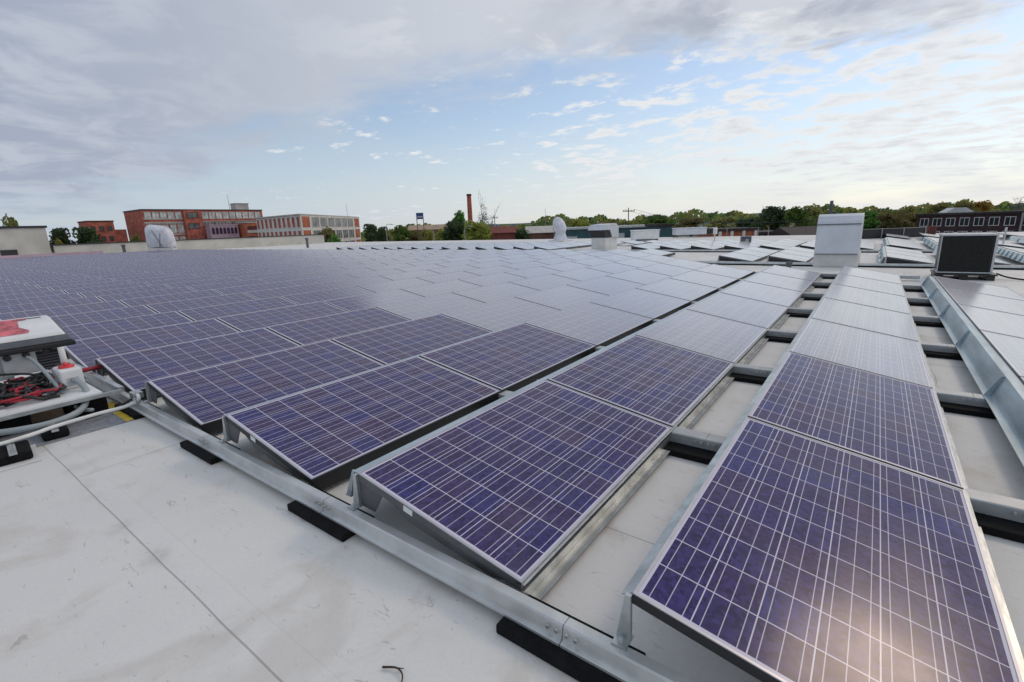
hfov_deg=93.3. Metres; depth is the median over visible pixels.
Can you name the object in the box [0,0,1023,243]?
sky
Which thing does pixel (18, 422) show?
support block
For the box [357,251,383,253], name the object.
solar panel
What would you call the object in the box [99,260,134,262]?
solar panel
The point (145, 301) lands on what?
solar panel
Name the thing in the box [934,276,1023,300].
solar panel
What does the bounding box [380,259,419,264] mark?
solar panel
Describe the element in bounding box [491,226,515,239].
red terrace
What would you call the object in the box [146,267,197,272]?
solar panel
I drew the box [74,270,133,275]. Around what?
solar panel
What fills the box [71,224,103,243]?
dark tree
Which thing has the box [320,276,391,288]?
solar panel
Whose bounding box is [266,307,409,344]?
solar panel
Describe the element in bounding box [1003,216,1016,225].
window
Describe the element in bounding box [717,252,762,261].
solar panel
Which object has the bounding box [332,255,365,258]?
solar panel
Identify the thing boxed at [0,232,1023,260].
distant solar panels
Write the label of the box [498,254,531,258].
solar panel
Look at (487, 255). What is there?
solar panel
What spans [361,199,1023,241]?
woodland
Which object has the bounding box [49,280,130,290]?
solar panel
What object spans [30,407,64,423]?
wood block
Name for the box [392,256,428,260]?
solar panel
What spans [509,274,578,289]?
solar panel
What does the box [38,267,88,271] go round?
solar panel
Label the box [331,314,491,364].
solar panel
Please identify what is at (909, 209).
olive tree
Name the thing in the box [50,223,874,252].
ground
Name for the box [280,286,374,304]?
solar panel
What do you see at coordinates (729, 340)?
solar panel
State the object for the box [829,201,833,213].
utility pole
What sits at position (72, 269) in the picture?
solar panel
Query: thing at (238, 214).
window
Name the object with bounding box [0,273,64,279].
solar panel
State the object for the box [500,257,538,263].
solar panel
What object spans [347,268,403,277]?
solar panel
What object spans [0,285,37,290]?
solar panel
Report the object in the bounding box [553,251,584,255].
solar panel
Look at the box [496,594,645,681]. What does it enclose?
rubber pad
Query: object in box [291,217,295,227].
window
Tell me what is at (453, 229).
dark tree
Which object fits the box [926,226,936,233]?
red frame box
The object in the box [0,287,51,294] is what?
solar panel
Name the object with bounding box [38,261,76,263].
solar panel
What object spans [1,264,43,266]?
solar panel
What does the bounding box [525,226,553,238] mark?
brown terrace
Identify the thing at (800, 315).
rubber pad
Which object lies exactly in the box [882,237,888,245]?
wind deflector
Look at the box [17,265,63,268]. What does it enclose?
solar panel
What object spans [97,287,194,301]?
solar panel
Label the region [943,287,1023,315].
solar panel
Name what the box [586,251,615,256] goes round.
solar panel
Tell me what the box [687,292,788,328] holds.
solar panel
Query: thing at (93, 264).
solar panel
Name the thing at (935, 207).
olive tree
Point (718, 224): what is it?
olive tree
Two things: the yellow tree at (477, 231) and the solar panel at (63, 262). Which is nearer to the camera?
the solar panel at (63, 262)
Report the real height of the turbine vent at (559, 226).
2.020 m
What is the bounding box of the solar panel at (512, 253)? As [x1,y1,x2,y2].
[497,251,525,255]
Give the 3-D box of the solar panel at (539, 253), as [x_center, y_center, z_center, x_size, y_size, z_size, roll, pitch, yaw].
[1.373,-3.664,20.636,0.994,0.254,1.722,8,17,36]
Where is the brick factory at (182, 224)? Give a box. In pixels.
[123,209,262,240]
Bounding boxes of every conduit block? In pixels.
[0,440,41,471]
[39,422,69,440]
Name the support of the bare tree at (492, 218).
on the ground
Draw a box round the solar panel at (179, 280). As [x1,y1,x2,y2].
[145,276,217,284]
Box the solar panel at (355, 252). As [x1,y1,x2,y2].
[341,251,368,252]
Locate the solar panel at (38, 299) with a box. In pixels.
[0,293,82,305]
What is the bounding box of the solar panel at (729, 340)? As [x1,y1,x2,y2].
[635,309,767,363]
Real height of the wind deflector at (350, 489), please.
0.164 m
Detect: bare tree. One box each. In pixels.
[475,198,489,239]
[487,202,500,226]
[1012,195,1023,210]
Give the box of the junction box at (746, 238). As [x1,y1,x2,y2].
[740,236,751,241]
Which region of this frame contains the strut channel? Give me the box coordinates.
[75,364,124,391]
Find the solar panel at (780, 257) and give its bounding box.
[766,252,811,261]
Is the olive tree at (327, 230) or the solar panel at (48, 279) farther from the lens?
the olive tree at (327, 230)
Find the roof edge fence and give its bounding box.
[862,227,926,238]
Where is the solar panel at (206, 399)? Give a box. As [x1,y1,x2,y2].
[142,339,383,433]
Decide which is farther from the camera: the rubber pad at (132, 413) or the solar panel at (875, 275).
the solar panel at (875, 275)
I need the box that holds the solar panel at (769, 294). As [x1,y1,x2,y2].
[721,280,803,307]
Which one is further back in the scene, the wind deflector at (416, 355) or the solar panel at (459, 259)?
the solar panel at (459, 259)
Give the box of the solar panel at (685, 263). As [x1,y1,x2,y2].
[662,258,710,268]
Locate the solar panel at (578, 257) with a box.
[562,254,595,260]
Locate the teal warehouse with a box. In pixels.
[553,224,646,238]
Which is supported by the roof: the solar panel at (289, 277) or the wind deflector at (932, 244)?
the solar panel at (289, 277)
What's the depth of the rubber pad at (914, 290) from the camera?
8.85 m
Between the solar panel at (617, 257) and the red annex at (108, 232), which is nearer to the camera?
the solar panel at (617, 257)
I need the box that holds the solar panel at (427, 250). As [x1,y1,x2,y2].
[417,249,438,251]
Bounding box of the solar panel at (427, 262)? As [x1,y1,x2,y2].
[407,259,447,265]
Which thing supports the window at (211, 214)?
in the brick factory at (182, 224)
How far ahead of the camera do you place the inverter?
4.36 m
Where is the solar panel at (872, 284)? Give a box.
[834,274,906,296]
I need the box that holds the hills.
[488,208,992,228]
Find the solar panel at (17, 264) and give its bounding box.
[0,263,37,266]
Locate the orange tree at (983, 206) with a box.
[972,200,994,211]
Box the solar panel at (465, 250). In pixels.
[455,249,476,251]
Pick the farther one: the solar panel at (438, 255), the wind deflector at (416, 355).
the solar panel at (438, 255)
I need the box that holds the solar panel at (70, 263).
[51,262,88,264]
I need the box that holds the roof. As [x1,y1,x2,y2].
[0,232,1023,681]
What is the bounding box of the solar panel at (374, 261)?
[358,259,397,263]
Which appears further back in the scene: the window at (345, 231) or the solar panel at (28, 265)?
the window at (345, 231)
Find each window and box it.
[144,212,151,218]
[152,212,158,218]
[159,212,166,217]
[167,212,174,217]
[170,225,176,232]
[175,212,181,217]
[177,225,184,232]
[186,212,197,217]
[188,223,199,228]
[201,212,208,218]
[208,212,215,218]
[215,212,222,218]
[222,212,228,218]
[229,212,235,218]
[236,212,241,218]
[242,212,247,217]
[247,226,256,229]
[248,212,254,217]
[264,219,268,228]
[269,219,272,228]
[273,218,276,228]
[277,218,281,227]
[282,217,285,227]
[286,217,290,227]
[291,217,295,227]
[296,216,300,226]
[311,217,319,226]
[320,217,327,226]
[327,217,334,226]
[335,218,341,226]
[336,229,342,238]
[341,218,347,226]
[343,229,348,237]
[347,218,353,226]
[349,229,354,237]
[919,218,928,225]
[932,218,941,225]
[945,218,955,225]
[959,217,969,225]
[973,217,984,225]
[988,217,999,225]
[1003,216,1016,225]
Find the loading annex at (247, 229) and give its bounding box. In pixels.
[235,222,257,236]
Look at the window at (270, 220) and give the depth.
141.09 m
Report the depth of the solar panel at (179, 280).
13.79 m
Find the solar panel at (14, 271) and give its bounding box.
[0,270,30,272]
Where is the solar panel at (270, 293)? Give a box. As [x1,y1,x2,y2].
[244,283,332,298]
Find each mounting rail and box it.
[69,363,695,681]
[498,390,1023,522]
[595,346,989,407]
[653,319,958,353]
[691,301,941,322]
[718,289,930,302]
[738,279,922,288]
[754,272,919,278]
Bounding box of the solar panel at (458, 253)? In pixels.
[450,251,478,254]
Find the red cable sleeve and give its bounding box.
[82,365,100,372]
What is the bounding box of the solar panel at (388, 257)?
[370,256,403,259]
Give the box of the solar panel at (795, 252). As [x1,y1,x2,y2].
[779,249,813,257]
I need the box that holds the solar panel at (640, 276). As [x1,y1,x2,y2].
[605,269,671,284]
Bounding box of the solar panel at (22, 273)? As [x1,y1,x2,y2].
[0,271,46,275]
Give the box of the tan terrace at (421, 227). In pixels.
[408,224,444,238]
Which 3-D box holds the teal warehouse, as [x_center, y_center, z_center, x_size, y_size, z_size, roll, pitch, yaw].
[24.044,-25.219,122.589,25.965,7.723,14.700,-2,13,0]
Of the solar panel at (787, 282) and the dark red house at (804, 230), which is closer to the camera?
the solar panel at (787, 282)
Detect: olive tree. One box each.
[0,213,17,225]
[130,234,140,241]
[318,226,338,241]
[406,231,420,240]
[594,221,621,224]
[672,217,704,236]
[704,215,738,227]
[801,203,823,225]
[876,210,911,228]
[896,205,915,218]
[902,212,920,227]
[922,201,950,213]
[953,200,980,211]
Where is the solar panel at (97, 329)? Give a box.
[63,311,192,356]
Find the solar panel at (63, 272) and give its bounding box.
[54,268,109,273]
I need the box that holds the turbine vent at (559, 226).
[548,217,572,241]
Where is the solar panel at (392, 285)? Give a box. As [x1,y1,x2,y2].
[357,277,431,291]
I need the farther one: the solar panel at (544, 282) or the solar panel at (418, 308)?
the solar panel at (544, 282)
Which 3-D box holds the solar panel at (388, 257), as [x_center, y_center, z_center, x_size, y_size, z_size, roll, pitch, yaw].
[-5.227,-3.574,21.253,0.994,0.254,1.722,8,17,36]
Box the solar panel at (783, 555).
[611,417,1023,681]
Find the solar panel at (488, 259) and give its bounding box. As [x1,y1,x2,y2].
[471,256,505,262]
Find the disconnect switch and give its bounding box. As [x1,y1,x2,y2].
[52,362,84,389]
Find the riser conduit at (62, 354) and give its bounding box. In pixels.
[57,347,67,364]
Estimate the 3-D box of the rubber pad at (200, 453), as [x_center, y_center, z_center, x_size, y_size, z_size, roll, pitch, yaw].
[-2.084,0.737,3.332,0.490,0.039,0.193,8,17,36]
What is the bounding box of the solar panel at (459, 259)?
[441,256,479,261]
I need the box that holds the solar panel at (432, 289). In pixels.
[401,279,481,296]
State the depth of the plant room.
44.32 m
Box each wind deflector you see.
[222,265,707,434]
[346,266,770,496]
[621,267,843,594]
[879,246,886,262]
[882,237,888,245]
[921,237,937,248]
[921,276,1023,466]
[932,246,937,253]
[996,246,1023,262]
[1007,236,1023,242]
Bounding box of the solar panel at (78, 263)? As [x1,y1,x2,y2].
[58,262,98,264]
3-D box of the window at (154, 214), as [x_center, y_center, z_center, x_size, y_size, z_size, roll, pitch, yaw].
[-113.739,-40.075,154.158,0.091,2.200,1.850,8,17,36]
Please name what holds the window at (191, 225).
in the brick factory at (182, 224)
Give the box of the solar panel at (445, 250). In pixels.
[435,249,456,251]
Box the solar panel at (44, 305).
[0,296,103,313]
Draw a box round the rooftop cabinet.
[672,227,717,237]
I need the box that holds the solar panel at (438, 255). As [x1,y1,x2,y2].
[423,253,453,256]
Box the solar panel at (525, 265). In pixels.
[501,261,548,269]
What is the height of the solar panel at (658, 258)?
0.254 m
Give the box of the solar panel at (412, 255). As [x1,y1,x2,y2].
[401,253,433,256]
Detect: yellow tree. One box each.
[49,236,63,244]
[420,229,435,240]
[431,228,450,240]
[461,217,491,239]
[568,219,590,226]
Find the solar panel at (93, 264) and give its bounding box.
[73,263,115,266]
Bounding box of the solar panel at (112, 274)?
[85,271,147,277]
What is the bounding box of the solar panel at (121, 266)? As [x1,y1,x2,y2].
[98,264,144,268]
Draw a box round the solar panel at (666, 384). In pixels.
[547,335,734,428]
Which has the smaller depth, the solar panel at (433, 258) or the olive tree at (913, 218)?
the solar panel at (433, 258)
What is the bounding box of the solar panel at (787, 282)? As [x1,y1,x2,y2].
[744,272,814,292]
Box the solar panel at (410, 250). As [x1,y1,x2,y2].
[400,249,421,251]
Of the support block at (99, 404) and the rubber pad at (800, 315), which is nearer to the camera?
the support block at (99, 404)
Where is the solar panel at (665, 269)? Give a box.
[636,263,693,275]
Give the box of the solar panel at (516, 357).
[419,323,597,391]
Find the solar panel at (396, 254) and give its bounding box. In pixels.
[381,253,410,256]
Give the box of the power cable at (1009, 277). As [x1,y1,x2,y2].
[996,273,1023,280]
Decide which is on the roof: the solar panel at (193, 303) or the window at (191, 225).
the solar panel at (193, 303)
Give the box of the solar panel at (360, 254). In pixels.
[347,253,374,255]
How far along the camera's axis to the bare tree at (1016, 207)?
240.67 m
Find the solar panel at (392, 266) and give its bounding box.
[365,263,413,269]
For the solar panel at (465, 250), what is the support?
on the roof
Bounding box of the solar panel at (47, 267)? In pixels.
[24,266,72,269]
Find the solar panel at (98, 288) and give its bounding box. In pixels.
[63,282,148,293]
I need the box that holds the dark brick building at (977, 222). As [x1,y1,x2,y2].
[915,210,1023,232]
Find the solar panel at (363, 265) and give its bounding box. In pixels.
[339,262,385,268]
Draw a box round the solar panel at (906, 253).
[885,249,927,257]
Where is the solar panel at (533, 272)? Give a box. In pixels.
[505,266,562,277]
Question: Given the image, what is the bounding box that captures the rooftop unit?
[630,229,659,240]
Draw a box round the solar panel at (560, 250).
[548,249,573,252]
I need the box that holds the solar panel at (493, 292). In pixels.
[452,282,539,302]
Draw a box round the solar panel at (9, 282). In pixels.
[0,281,15,284]
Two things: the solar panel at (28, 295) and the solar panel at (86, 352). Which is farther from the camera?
the solar panel at (28, 295)
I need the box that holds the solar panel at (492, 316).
[441,297,560,331]
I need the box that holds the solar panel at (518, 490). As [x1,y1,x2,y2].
[347,379,673,599]
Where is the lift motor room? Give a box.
[227,195,248,209]
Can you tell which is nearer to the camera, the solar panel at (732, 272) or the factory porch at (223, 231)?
the solar panel at (732, 272)
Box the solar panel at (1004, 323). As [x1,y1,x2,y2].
[957,304,1023,337]
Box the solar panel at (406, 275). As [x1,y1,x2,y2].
[379,270,439,279]
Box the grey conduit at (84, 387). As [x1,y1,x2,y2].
[0,378,89,435]
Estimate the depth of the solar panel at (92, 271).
18.80 m
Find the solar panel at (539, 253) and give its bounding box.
[523,251,552,255]
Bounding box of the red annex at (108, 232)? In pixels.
[77,220,129,242]
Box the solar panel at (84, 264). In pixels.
[64,262,105,265]
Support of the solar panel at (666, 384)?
on the mounting rail at (965, 398)
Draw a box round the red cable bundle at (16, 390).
[0,377,61,402]
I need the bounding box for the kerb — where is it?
[0,251,102,258]
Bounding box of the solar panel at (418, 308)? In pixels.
[375,292,483,319]
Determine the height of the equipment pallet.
0.128 m
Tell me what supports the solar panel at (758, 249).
on the roof
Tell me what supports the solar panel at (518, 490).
on the mounting rail at (1000, 506)
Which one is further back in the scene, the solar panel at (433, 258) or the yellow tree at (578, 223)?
the yellow tree at (578, 223)
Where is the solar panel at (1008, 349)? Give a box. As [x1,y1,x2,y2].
[979,330,1023,377]
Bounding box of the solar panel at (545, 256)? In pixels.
[529,254,563,259]
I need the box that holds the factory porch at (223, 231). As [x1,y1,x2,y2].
[204,224,239,238]
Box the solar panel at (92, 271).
[64,269,121,274]
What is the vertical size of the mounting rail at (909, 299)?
0.068 m
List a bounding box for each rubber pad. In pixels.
[114,399,160,419]
[180,434,240,464]
[287,490,374,541]
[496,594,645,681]
[663,441,716,464]
[729,373,767,384]
[765,336,793,342]
[787,313,809,317]
[802,297,820,300]
[813,285,828,288]
[904,289,923,291]
[908,302,932,306]
[914,321,944,327]
[923,350,962,359]
[939,401,995,418]
[974,512,1023,542]
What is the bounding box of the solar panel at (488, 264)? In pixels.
[466,260,511,267]
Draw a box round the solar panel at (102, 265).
[80,263,123,266]
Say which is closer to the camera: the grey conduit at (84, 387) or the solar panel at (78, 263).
the grey conduit at (84, 387)
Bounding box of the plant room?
[0,226,51,255]
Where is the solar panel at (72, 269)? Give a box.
[46,267,98,272]
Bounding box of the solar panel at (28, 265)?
[6,264,49,267]
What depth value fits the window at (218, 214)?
168.99 m
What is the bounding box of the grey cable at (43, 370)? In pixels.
[24,356,93,411]
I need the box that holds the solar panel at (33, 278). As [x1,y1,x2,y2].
[7,274,74,281]
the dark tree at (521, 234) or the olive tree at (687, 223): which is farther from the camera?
the olive tree at (687, 223)
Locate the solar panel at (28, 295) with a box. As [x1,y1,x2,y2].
[0,290,66,299]
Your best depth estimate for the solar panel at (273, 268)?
17.35 m
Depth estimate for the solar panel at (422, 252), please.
24.87 m
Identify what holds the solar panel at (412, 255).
on the roof
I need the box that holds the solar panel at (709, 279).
[669,270,738,288]
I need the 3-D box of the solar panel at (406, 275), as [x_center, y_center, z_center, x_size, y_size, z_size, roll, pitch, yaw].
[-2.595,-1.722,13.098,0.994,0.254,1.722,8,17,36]
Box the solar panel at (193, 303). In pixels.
[146,293,255,312]
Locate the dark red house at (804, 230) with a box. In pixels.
[767,226,816,235]
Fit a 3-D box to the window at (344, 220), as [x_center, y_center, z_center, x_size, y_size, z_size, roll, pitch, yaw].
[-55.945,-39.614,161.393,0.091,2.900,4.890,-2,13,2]
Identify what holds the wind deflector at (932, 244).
attached to the front rail at (877, 251)
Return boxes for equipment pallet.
[930,269,997,280]
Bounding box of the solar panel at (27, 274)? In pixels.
[0,272,54,277]
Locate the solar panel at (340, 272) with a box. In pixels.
[317,267,374,275]
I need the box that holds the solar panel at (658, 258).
[638,254,677,262]
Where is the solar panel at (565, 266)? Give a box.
[541,262,589,270]
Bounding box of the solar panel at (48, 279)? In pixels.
[16,275,87,282]
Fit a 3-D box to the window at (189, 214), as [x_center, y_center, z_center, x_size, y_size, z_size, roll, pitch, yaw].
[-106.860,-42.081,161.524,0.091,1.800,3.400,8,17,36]
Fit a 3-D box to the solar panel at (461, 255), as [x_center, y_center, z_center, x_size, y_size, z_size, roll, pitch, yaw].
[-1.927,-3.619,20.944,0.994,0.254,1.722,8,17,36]
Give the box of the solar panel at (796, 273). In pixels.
[761,265,822,281]
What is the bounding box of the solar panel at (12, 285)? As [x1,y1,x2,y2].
[0,283,26,287]
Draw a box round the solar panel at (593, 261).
[571,258,615,265]
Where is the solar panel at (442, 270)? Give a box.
[426,265,477,273]
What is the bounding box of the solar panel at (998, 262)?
[994,259,1011,264]
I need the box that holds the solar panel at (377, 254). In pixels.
[363,253,391,255]
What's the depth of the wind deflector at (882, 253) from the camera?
14.38 m
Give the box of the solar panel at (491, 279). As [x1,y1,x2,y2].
[458,272,524,285]
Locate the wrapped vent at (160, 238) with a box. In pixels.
[144,225,176,250]
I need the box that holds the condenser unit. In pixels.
[933,232,999,273]
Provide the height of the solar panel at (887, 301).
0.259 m
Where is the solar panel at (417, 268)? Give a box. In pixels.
[394,264,443,271]
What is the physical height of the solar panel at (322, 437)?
0.254 m
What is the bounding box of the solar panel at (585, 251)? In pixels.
[575,249,600,253]
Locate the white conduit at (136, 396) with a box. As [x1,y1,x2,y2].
[0,390,143,445]
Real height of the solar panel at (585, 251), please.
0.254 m
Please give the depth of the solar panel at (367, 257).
22.22 m
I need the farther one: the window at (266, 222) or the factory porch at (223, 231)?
the factory porch at (223, 231)
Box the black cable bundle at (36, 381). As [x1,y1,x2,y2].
[0,371,66,406]
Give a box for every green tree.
[326,233,340,241]
[390,225,413,240]
[452,208,468,235]
[638,213,675,224]
[778,204,816,227]
[860,210,881,229]
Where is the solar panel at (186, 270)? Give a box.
[160,267,213,273]
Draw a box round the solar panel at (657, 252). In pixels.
[638,249,674,255]
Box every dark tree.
[49,228,72,251]
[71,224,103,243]
[363,224,377,241]
[375,226,389,241]
[440,220,468,240]
[515,229,530,239]
[735,216,760,230]
[751,205,789,230]
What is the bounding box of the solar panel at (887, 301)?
[825,284,912,314]
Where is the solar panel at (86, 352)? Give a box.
[63,318,239,372]
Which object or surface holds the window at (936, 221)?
in the dark brick building at (977, 222)
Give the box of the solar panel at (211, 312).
[177,296,297,320]
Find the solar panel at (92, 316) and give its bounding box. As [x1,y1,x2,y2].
[50,305,155,326]
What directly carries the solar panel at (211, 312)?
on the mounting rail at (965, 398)
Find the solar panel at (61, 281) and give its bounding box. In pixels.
[25,277,99,284]
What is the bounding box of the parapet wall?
[52,234,324,252]
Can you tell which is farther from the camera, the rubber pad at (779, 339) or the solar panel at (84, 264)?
the solar panel at (84, 264)
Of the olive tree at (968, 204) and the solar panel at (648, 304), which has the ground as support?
the olive tree at (968, 204)
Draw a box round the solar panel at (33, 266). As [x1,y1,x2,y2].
[11,265,56,267]
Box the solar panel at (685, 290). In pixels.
[637,278,718,301]
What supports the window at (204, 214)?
in the brick factory at (182, 224)
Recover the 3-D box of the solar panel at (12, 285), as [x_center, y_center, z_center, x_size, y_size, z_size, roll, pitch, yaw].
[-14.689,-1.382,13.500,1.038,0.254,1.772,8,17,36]
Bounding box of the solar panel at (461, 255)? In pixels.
[447,253,476,257]
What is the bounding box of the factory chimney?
[466,194,472,223]
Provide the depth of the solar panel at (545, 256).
18.52 m
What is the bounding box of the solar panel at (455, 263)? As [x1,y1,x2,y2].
[436,260,478,266]
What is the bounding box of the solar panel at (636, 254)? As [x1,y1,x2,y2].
[620,251,653,257]
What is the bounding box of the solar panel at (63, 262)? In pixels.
[46,261,83,264]
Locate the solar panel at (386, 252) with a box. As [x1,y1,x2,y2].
[374,251,399,253]
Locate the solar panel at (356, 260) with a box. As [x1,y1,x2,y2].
[335,258,373,262]
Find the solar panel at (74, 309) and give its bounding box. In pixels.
[0,300,127,320]
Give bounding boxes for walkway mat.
[0,401,136,446]
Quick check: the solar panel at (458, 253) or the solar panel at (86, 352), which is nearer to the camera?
the solar panel at (86, 352)
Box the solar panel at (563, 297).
[514,285,608,309]
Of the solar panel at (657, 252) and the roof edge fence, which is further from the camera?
the roof edge fence
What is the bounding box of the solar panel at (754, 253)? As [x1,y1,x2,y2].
[733,249,771,257]
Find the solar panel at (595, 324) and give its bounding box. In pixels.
[524,302,654,346]
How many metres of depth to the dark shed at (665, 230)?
100.25 m
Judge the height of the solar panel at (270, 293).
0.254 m
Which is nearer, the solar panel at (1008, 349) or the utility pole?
the solar panel at (1008, 349)
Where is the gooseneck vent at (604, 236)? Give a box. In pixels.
[588,223,618,248]
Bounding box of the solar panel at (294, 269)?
[268,266,320,272]
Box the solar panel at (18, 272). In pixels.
[0,270,37,273]
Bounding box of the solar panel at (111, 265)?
[89,264,134,267]
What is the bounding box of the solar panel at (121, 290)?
[79,284,170,296]
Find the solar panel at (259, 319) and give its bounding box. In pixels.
[216,301,347,331]
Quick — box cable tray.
[0,374,122,421]
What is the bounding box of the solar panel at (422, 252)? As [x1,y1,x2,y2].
[410,251,434,253]
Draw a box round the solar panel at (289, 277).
[260,273,324,282]
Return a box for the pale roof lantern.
[939,207,973,212]
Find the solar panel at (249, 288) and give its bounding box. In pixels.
[214,281,298,294]
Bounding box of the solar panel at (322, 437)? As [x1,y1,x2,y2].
[218,356,502,489]
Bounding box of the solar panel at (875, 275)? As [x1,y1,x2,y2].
[840,266,902,283]
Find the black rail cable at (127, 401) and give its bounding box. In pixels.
[85,398,132,419]
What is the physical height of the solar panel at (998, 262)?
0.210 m
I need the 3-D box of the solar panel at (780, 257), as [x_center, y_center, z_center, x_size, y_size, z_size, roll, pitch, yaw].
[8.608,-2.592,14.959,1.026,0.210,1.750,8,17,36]
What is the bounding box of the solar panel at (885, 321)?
[811,297,920,341]
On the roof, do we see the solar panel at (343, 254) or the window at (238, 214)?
the solar panel at (343, 254)
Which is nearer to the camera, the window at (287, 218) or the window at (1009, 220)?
the window at (1009, 220)
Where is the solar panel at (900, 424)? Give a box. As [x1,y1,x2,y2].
[748,351,968,489]
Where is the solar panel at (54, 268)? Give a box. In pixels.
[30,266,79,270]
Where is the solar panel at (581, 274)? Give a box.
[552,267,612,280]
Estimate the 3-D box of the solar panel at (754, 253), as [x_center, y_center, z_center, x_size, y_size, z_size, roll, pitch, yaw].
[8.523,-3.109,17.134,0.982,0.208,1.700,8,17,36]
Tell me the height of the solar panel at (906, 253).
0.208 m
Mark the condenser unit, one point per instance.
(974, 253)
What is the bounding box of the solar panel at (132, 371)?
[94,327,300,398]
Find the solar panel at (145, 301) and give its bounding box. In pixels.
[119,289,223,306]
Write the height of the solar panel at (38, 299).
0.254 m
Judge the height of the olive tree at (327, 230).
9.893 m
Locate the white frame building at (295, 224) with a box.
[254,214,360,241]
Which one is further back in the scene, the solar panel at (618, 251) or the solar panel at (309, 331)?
the solar panel at (618, 251)
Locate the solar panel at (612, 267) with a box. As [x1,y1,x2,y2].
[585,262,638,273]
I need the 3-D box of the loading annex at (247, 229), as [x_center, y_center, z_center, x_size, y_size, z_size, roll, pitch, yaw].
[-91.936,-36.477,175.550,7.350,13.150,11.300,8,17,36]
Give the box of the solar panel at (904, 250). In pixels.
[885,246,922,253]
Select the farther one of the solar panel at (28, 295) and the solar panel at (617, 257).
the solar panel at (617, 257)
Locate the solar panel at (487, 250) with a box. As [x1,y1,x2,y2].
[476,249,498,251]
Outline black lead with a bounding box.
[0,373,49,382]
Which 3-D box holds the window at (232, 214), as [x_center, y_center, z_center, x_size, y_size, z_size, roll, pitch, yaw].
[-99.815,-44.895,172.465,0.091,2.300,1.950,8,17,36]
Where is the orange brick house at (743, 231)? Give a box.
[697,227,761,236]
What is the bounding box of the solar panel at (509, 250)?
[498,249,522,252]
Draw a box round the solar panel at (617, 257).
[596,254,634,260]
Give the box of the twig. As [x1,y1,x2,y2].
[382,666,403,681]
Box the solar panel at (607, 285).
[566,276,644,295]
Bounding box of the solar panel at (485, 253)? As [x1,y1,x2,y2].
[473,251,501,254]
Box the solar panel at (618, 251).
[605,249,633,253]
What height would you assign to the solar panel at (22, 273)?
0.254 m
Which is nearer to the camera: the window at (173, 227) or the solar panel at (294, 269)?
the solar panel at (294, 269)
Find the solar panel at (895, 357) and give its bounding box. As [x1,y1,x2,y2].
[790,318,935,388]
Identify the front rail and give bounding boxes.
[548,250,932,252]
[697,261,1023,269]
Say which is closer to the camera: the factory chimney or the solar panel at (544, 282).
the solar panel at (544, 282)
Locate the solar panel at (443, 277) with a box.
[416,271,479,282]
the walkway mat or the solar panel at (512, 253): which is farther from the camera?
the solar panel at (512, 253)
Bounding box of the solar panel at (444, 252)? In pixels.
[430,251,454,253]
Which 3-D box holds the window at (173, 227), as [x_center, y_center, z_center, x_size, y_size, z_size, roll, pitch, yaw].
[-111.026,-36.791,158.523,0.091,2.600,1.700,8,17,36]
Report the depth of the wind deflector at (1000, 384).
3.85 m
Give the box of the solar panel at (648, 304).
[591,288,691,319]
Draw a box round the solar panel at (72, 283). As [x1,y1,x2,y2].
[36,278,114,287]
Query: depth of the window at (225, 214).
170.73 m
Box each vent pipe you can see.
[786,262,792,267]
[1002,227,1007,243]
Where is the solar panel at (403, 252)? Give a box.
[392,251,416,253]
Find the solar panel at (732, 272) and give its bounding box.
[695,264,754,278]
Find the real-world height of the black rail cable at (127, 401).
0.089 m
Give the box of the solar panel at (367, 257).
[351,255,384,258]
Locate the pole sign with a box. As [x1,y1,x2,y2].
[416,213,424,240]
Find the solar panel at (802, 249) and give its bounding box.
[787,246,813,252]
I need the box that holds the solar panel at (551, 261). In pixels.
[536,257,575,264]
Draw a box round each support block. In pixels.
[0,415,31,437]
[63,397,108,418]
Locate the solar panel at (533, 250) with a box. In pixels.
[522,249,547,252]
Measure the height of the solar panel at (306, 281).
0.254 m
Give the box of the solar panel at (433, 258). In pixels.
[416,256,450,260]
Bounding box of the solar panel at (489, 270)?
[464,265,517,275]
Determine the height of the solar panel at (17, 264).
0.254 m
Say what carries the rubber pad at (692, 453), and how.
on the roof
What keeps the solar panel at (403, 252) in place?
on the roof
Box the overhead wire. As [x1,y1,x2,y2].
[624,209,817,222]
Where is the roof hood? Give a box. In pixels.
[813,213,864,266]
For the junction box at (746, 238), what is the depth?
23.90 m
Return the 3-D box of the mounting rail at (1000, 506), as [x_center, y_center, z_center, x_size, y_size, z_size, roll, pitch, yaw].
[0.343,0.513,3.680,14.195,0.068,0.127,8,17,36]
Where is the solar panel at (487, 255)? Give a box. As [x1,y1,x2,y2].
[471,253,504,257]
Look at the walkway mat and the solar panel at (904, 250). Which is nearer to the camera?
the walkway mat
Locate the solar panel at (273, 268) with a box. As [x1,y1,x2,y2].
[248,265,297,271]
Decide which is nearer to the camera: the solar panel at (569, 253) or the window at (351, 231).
the solar panel at (569, 253)
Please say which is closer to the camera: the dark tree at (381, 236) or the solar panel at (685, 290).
the solar panel at (685, 290)
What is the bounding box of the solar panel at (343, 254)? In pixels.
[331,253,358,255]
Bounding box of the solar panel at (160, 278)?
[128,274,196,282]
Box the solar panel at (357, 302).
[323,289,422,310]
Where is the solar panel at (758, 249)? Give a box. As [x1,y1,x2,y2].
[745,246,778,253]
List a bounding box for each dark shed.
[645,223,674,236]
[758,230,772,235]
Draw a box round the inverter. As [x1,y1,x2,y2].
[0,315,75,380]
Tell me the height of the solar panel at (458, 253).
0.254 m
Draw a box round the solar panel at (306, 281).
[288,274,355,284]
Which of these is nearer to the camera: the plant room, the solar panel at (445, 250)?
the solar panel at (445, 250)
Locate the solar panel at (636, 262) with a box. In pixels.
[614,258,658,267]
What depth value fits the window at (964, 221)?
113.29 m
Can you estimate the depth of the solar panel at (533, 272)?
12.79 m
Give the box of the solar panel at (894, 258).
[884,252,933,263]

